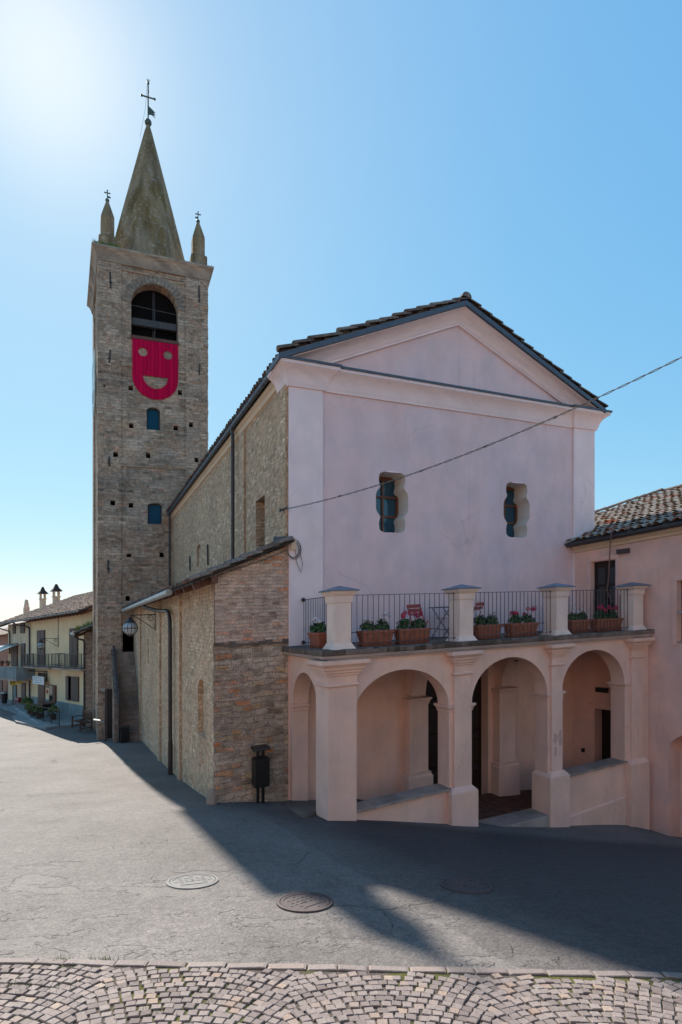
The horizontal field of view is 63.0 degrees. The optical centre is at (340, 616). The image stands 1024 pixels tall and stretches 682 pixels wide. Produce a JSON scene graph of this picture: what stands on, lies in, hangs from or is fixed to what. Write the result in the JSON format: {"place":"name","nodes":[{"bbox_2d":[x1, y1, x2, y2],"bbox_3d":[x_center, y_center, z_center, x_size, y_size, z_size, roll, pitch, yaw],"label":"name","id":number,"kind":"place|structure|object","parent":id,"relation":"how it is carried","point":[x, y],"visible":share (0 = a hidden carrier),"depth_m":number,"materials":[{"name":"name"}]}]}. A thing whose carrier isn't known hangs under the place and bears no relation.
{"place":"outdoors","nodes":[
{"label":"outdoors","id":0,"kind":"place"},
{"bbox_2d":[0,699,82,729],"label":"pavement","id":1,"kind":"structure","parent":0,"point":[22,717],"depth_m":36.42,"materials":[{"name":"concrete"}]},
{"bbox_2d":[1,691,7,703],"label":"litter bin","id":2,"kind":"object","parent":1,"relation":"on","point":[4,694],"visible":1,"depth_m":44.90,"materials":[{"name":"black paint"}]},
{"bbox_2d":[9,681,21,705],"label":"post office sign","id":3,"kind":"object","parent":1,"relation":"on","point":[12,683],"visible":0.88,"depth_m":44.36,"materials":[{"name":"yellow metal"}]},
{"bbox_2d":[19,696,34,709],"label":"potted shrub","id":4,"kind":"object","parent":1,"relation":"on","point":[25,700],"visible":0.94,"depth_m":41.41,"materials":[{"name":"green plant"}]},
{"bbox_2d":[24,702,33,713],"bbox_3d":[-21.776,6.476,38.965,0.720,0.937,0.725,0,0,0],"label":"potted shrub","id":5,"kind":"object","parent":1,"relation":"on","point":[27,707],"visible":0.59,"depth_m":38.82,"materials":[{"name":"green plant"}]},
{"bbox_2d":[28,704,36,715],"bbox_3d":[-20.969,6.418,38.004,0.724,0.933,0.710,0,0,0],"label":"potted shrub","id":6,"kind":"object","parent":1,"relation":"on","point":[33,709],"visible":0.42,"depth_m":37.82,"materials":[{"name":"green plant"}]},
{"bbox_2d":[34,705,44,717],"bbox_3d":[-19.925,6.340,36.769,0.699,0.921,0.713,0,0,0],"label":"potted shrub","id":7,"kind":"object","parent":1,"relation":"on","point":[41,711],"visible":0.53,"depth_m":36.64,"materials":[{"name":"green plant"}]},
{"bbox_2d":[30,704,59,725],"bbox_3d":[-18.771,6.218,35.159,0.057,1.249,5.889,0,0,-44],"label":"iron railing","id":8,"kind":"object","parent":1,"relation":"on","point":[38,712],"visible":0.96,"depth_m":35.02,"materials":[{"name":"black metal"}]},
{"bbox_2d":[37,701,54,716],"bbox_3d":[-20.025,6.363,37.745,0.800,0.990,1.200,0,0,-44],"label":"cafe table","id":9,"kind":"object","parent":1,"relation":"on","point":[46,704],"visible":0.58,"depth_m":37.43,"materials":[{"name":"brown wood"}]},
{"bbox_2d":[47,704,58,719],"bbox_3d":[-18.622,6.215,36.011,0.796,1.027,0.810,0,0,0],"label":"potted shrub","id":10,"kind":"object","parent":1,"relation":"on","point":[54,707],"visible":0.69,"depth_m":35.85,"materials":[{"name":"green plant"}]},
{"bbox_2d":[0,621,681,972],"bbox_3d":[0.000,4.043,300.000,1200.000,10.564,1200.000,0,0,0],"label":"road","id":11,"kind":"structure","parent":0,"point":[102,842],"depth_m":7.11,"materials":[{"name":"grey asphalt"}]},
{"bbox_2d":[0,620,26,697],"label":"red house","id":12,"kind":"structure","parent":11,"relation":"on","point":[4,641],"depth_m":51.89,"materials":[{"name":"paint"}]},
{"bbox_2d":[0,622,34,703],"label":"peach house","id":13,"kind":"structure","parent":11,"relation":"on","point":[17,646],"depth_m":45.70,"materials":[{"name":"paint"}]},
{"bbox_2d":[0,680,2,698],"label":"door","id":14,"kind":"structure","parent":13,"relation":"in","point":[1,682],"depth_m":50.26,"materials":[{"name":"brown wood"}]},
{"bbox_2d":[12,624,15,633],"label":"window","id":15,"kind":"structure","parent":13,"relation":"in","point":[13,626],"depth_m":47.40,"materials":[{"name":"wood"}]},
{"bbox_2d":[11,643,17,665],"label":"window","id":16,"kind":"structure","parent":13,"relation":"in","point":[14,650],"depth_m":47.12,"materials":[{"name":"wood"}]},
{"bbox_2d":[13,685,16,700],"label":"door","id":17,"kind":"structure","parent":13,"relation":"in","point":[14,686],"depth_m":47.20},
{"bbox_2d":[14,697,20,702],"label":"mailbox","id":18,"kind":"object","parent":13,"relation":"attached to","point":[17,699],"visible":0.59,"depth_m":45.94,"materials":[{"name":"red paint"}]},
{"bbox_2d":[20,623,24,632],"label":"window","id":19,"kind":"structure","parent":13,"relation":"in","point":[22,629],"depth_m":45.47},
{"bbox_2d":[20,643,25,665],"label":"window","id":20,"kind":"structure","parent":13,"relation":"in","point":[23,645],"depth_m":45.42,"materials":[{"name":"brown wood"}]},
{"bbox_2d":[21,683,25,698],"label":"door","id":21,"kind":"structure","parent":13,"relation":"in","point":[23,685],"depth_m":45.28,"materials":[{"name":"wood"}]},
{"bbox_2d":[0,584,92,718],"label":"yellow house","id":22,"kind":"structure","parent":11,"relation":"on","point":[61,663],"depth_m":39.19,"materials":[{"name":"paint"}]},
{"bbox_2d":[28,670,46,684],"bbox_3d":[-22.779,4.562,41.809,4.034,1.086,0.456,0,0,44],"label":"hanging sign","id":23,"kind":"object","parent":22,"relation":"attached to","point":[38,680],"visible":1,"depth_m":41.12,"materials":[{"name":"white paint"}]},
{"bbox_2d":[37,630,44,665],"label":"balcony door","id":24,"kind":"structure","parent":22,"relation":"in","point":[41,633],"depth_m":41.82,"materials":[{"name":"brown wood"}]},
{"bbox_2d":[38,673,44,701],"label":"front door","id":25,"kind":"structure","parent":22,"relation":"in","point":[41,688],"depth_m":41.74,"materials":[{"name":"brown wood"}]},
{"bbox_2d":[36,621,58,649],"bbox_3d":[-20.608,1.206,39.055,1.464,2.281,0.570,0,0,0],"label":"wall lantern","id":26,"kind":"object","parent":22,"relation":"attached to","point":[40,645],"depth_m":39.02,"materials":[{"name":"glass"}]},
{"bbox_2d":[65,676,78,701],"bbox_3d":[-17.958,4.818,37.046,0.205,1.719,2.387,0,0,-44],"label":"window","id":27,"kind":"structure","parent":22,"relation":"in","point":[71,683],"depth_m":36.66,"materials":[{"name":"black wood"}]},
{"bbox_2d":[69,628,78,666],"bbox_3d":[-17.742,2.092,36.904,0.092,2.672,1.608,0,0,-44],"label":"balcony door","id":28,"kind":"structure","parent":22,"relation":"in","point":[73,642],"depth_m":36.82,"materials":[{"name":"brown wood"}]},
{"bbox_2d":[70,624,92,725],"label":"stone outbuilding","id":29,"kind":"structure","parent":11,"relation":"on","point":[87,640],"depth_m":33.91,"materials":[{"name":"brick"}]},
{"bbox_2d":[75,619,92,630],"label":"roof grass","id":30,"kind":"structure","parent":29,"relation":"on","point":[80,626],"depth_m":34.02,"materials":[{"name":"green plant"}]},
{"bbox_2d":[71,709,92,731],"bbox_3d":[-14.934,5.996,32.079,0.719,1.020,1.399,0,0,-44],"label":"garden bench","id":31,"kind":"object","parent":11,"relation":"on","point":[87,715],"visible":1,"depth_m":31.98,"materials":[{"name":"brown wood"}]},
{"bbox_2d":[93,688,111,741],"bbox_3d":[-11.739,4.937,27.473,0.870,2.754,0.380,0,0,-22],"label":"information stand","id":32,"kind":"object","parent":11,"relation":"on","point":[108,714],"visible":0.86,"depth_m":27.60,"materials":[{"name":"brown paint"}]},
{"bbox_2d":[111,645,138,742],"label":"stone staircase","id":33,"kind":"structure","parent":11,"relation":"on","point":[124,695],"depth_m":27.37,"materials":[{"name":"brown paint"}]},
{"bbox_2d":[120,724,129,742],"bbox_3d":[-9.990,5.440,25.724,0.400,0.798,0.370,0,0,-25],"label":"square bin","id":34,"kind":"object","parent":11,"relation":"on","point":[124,733],"visible":0.99,"depth_m":25.58,"materials":[{"name":"black metal"}]},
{"bbox_2d":[87,79,213,739],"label":"bell tower","id":35,"kind":"structure","parent":11,"relation":"on","point":[148,454],"depth_m":29.92,"materials":[{"name":"brick"}]},
{"bbox_2d":[92,349,94,415],"bbox_3d":[-13.906,-12.892,31.264,0.047,3.202,2.410,0,0,-27],"label":"smiling board","id":36,"kind":"object","parent":35,"relation":"hanging from","point":[93,385],"visible":1,"depth_m":30.77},
{"bbox_2d":[123,632,133,651],"bbox_3d":[-11.743,1.846,30.946,1.228,3.244,0.040,0,0,-22],"label":"stair door","id":37,"kind":"structure","parent":35,"relation":"in","point":[128,642],"depth_m":30.90,"materials":[{"name":"black"}]},
{"bbox_2d":[91,239,211,265],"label":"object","id":38,"kind":"structure","parent":35,"relation":"on","point":[111,244],"depth_m":28.76,"materials":[{"name":"grey stone"}]},
{"bbox_2d":[147,409,159,429],"bbox_3d":[-10.163,-10.624,30.078,0.754,1.307,0.050,0,0,-22],"label":"tower window","id":39,"kind":"structure","parent":35,"relation":"in","point":[153,415],"depth_m":30.11,"materials":[{"name":"glass"}]},
{"bbox_2d":[132,338,177,399],"bbox_3d":[-9.963,-13.212,29.893,2.342,3.142,0.045,0,0,-22],"label":"smiling board","id":40,"kind":"object","parent":35,"relation":"hanging from","point":[153,362],"visible":1,"depth_m":29.85,"materials":[{"name":"red fabric"}]},
{"bbox_2d":[148,504,161,523],"bbox_3d":[-10.094,-5.521,30.107,0.805,1.219,0.050,0,0,-22],"label":"tower window","id":41,"kind":"structure","parent":35,"relation":"in","point":[154,510],"depth_m":30.12,"materials":[{"name":"glass"}]},
{"bbox_2d":[166,873,218,889],"bbox_3d":[-1.840,3.294,6.899,0.629,0.142,0.626,0,0,0],"label":"manhole cover","id":42,"kind":"object","parent":11,"relation":"on","point":[188,881],"visible":0.98,"depth_m":6.87,"materials":[{"name":"metal"}]},
{"bbox_2d":[121,536,294,802],"bbox_3d":[-6.299,2.645,21.001,2.512,9.147,19.442,0,0,-25],"label":"side aisle","id":43,"kind":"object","parent":11,"relation":"on","point":[212,685],"visible":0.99,"depth_m":12.87,"materials":[{"name":"brick"}]},
{"bbox_2d":[122,614,154,636],"bbox_3d":[-7.679,0.242,21.056,1.169,1.061,0.595,0,0,-7],"label":"wall lantern","id":44,"kind":"object","parent":43,"relation":"attached to","point":[130,627],"depth_m":20.89,"materials":[{"name":"glass"}]},
{"bbox_2d":[206,788,216,804],"bbox_3d":[-2.821,3.975,12.156,0.242,0.440,0.246,0,0,0],"label":"guard stone","id":45,"kind":"object","parent":11,"relation":"on","point":[211,798],"visible":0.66,"depth_m":12.08,"materials":[{"name":"stone"}]},
{"bbox_2d":[251,744,270,802],"bbox_3d":[-1.796,3.572,12.454,0.374,1.342,0.354,0,0,-25],"label":"litter bin","id":46,"kind":"object","parent":11,"relation":"on","point":[261,771],"visible":0.98,"depth_m":12.35,"materials":[{"name":"black metal"}]},
{"bbox_2d":[276,892,332,912],"bbox_3d":[-0.400,3.174,6.159,0.630,0.142,0.628,0,0,0],"label":"manhole cover","id":47,"kind":"object","parent":11,"relation":"on","point":[304,902],"visible":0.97,"depth_m":6.12,"materials":[{"name":"metal"}]},
{"bbox_2d":[0,958,681,978],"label":"border strip","id":48,"kind":"object","parent":11,"relation":"on","point":[356,968],"visible":0.98,"depth_m":4.60,"materials":[{"name":"grey stone"}]},
{"bbox_2d":[0,954,681,1023],"bbox_3d":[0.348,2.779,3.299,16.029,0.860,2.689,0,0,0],"label":"setts","id":49,"kind":"structure","parent":11,"relation":"on","point":[59,1009],"depth_m":4.13,"materials":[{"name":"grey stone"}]},
{"bbox_2d":[166,291,612,799],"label":"church","id":50,"kind":"structure","parent":11,"relation":"on","point":[342,411],"depth_m":14.79,"materials":[{"name":"pink paint"}]},
{"bbox_2d":[287,538,302,571],"bbox_3d":[-1.079,-1.413,12.969,0.403,0.813,0.055,0,0,-25],"label":"coil of cable","id":51,"kind":"object","parent":50,"relation":"attached to","point":[292,545],"visible":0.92,"depth_m":12.95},
{"bbox_2d":[376,471,407,532],"bbox_3d":[1.167,-2.891,14.441,1.143,1.657,0.942,0,0,0],"label":"window","id":52,"kind":"structure","parent":50,"relation":"in","point":[391,497],"depth_m":14.65,"materials":[{"name":"blue wood"}]},
{"bbox_2d":[426,676,480,794],"bbox_3d":[3.023,3.395,15.306,2.100,4.253,0.090,0,0,-25],"label":"portal door","id":53,"kind":"structure","parent":50,"relation":"in","point":[430,691],"depth_m":15.56,"materials":[{"name":"brown wood"}]},
{"bbox_2d":[279,357,681,511],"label":"overhead cable","id":54,"kind":"object","parent":50,"relation":"attached to","point":[285,508],"visible":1,"depth_m":9.68,"materials":[{"name":"metal"}]},
{"bbox_2d":[504,482,529,537],"bbox_3d":[4.878,-3.022,16.150,1.152,1.678,0.946,0,0,0],"label":"window","id":55,"kind":"structure","parent":50,"relation":"in","point":[516,503],"depth_m":16.39,"materials":[{"name":"blue wood"}]},
{"bbox_2d":[440,878,491,893],"bbox_3d":[1.550,3.354,6.899,0.631,0.156,0.626,0,0,0],"label":"manhole cover","id":56,"kind":"object","parent":11,"relation":"on","point":[464,885],"visible":0.98,"depth_m":6.87,"materials":[{"name":"metal"}]},
{"bbox_2d":[280,582,654,829],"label":"portico","id":57,"kind":"structure","parent":11,"relation":"on","point":[341,670],"depth_m":13.03,"materials":[{"name":"pink paint"}]},
{"bbox_2d":[308,616,326,647],"bbox_3d":[-0.462,0.338,11.869,0.363,0.670,0.605,0,0,-26],"label":"flower planter","id":58,"kind":"object","parent":57,"relation":"on","point":[318,639],"visible":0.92,"depth_m":11.69,"materials":[{"name":"ceramic"}]},
{"bbox_2d":[356,612,393,646],"bbox_3d":[0.726,0.267,11.735,0.780,0.734,0.317,0,0,-25],"label":"flower planter","id":59,"kind":"object","parent":57,"relation":"on","point":[383,635],"visible":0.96,"depth_m":11.63,"materials":[{"name":"ceramic"}]},
{"bbox_2d":[395,610,430,643],"bbox_3d":[1.547,0.237,12.104,0.802,0.733,0.328,0,0,-24],"label":"flower planter","id":60,"kind":"object","parent":57,"relation":"on","point":[417,629],"visible":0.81,"depth_m":12.01,"materials":[{"name":"ceramic"}]},
{"bbox_2d":[406,604,428,638],"bbox_3d":[1.869,0.149,13.749,0.472,0.889,0.430,0,0,-43],"label":"folding chair","id":61,"kind":"object","parent":57,"relation":"on","point":[416,606],"visible":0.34,"depth_m":13.67,"materials":[{"name":"red paint"}]},
{"bbox_2d":[430,606,447,637],"bbox_3d":[2.679,0.152,14.118,0.720,0.824,0.560,0,0,-25],"label":"folding table","id":62,"kind":"object","parent":57,"relation":"on","point":[440,620],"visible":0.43,"depth_m":14.19,"materials":[{"name":"brown paint"}]},
{"bbox_2d":[473,602,483,621],"bbox_3d":[3.513,0.083,14.504,0.472,0.890,0.430,0,0,-15],"label":"folding chair","id":63,"kind":"object","parent":57,"relation":"on","point":[478,604],"visible":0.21,"depth_m":14.53,"materials":[{"name":"red paint"}]},
{"bbox_2d":[473,609,502,638],"bbox_3d":[3.379,0.178,12.954,0.724,0.708,0.312,0,0,-26],"label":"flower planter","id":64,"kind":"object","parent":57,"relation":"on","point":[476,629],"visible":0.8,"depth_m":12.86,"materials":[{"name":"ceramic"}]},
{"bbox_2d":[503,606,538,636],"bbox_3d":[4.337,0.120,13.385,0.883,0.759,0.326,0,0,-24],"label":"flower planter","id":65,"kind":"object","parent":57,"relation":"on","point":[526,624],"visible":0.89,"depth_m":13.29,"materials":[{"name":"ceramic"}]},
{"bbox_2d":[568,607,591,632],"bbox_3d":[6.006,0.099,14.159,0.700,0.667,0.308,0,0,-25],"label":"flower planter","id":66,"kind":"object","parent":57,"relation":"on","point":[586,623],"visible":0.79,"depth_m":14.06,"materials":[{"name":"ceramic"}]},
{"bbox_2d":[591,604,623,631],"bbox_3d":[6.948,0.045,14.601,0.960,0.712,0.315,0,0,-25],"label":"flower planter","id":67,"kind":"object","parent":57,"relation":"on","point":[610,621],"visible":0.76,"depth_m":14.49,"materials":[{"name":"ceramic"}]},
{"bbox_2d":[565,484,681,836],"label":"terrace house","id":68,"kind":"structure","parent":11,"relation":"on","point":[646,544],"depth_m":14.96,"materials":[{"name":"pink paint"}]},
{"bbox_2d":[594,560,614,618],"bbox_3d":[7.667,-0.601,16.029,0.050,2.038,0.796,0,0,-33],"label":"balcony door","id":69,"kind":"structure","parent":68,"relation":"in","point":[600,568],"depth_m":16.13,"materials":[{"name":"brown wood"}]},
{"bbox_2d":[602,709,610,759],"bbox_3d":[7.856,4.101,16.039,0.040,3.017,0.734,0,0,-33],"label":"lower door","id":70,"kind":"structure","parent":68,"relation":"in","point":[606,714],"depth_m":16.20,"materials":[{"name":"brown wood"}]},
{"bbox_2d":[605,529,614,608],"bbox_3d":[7.269,-1.093,15.164,0.179,2.654,0.723,0,0,42],"label":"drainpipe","id":71,"kind":"object","parent":68,"relation":"attached to","point":[609,568],"visible":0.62,"depth_m":15.34,"materials":[{"name":"brown metal"}]},
{"bbox_2d":[0,0,681,620],"label":"sky","id":72,"kind":"structure","parent":0,"point":[342,163],"materials":[{"name":"blue"}]}
]}

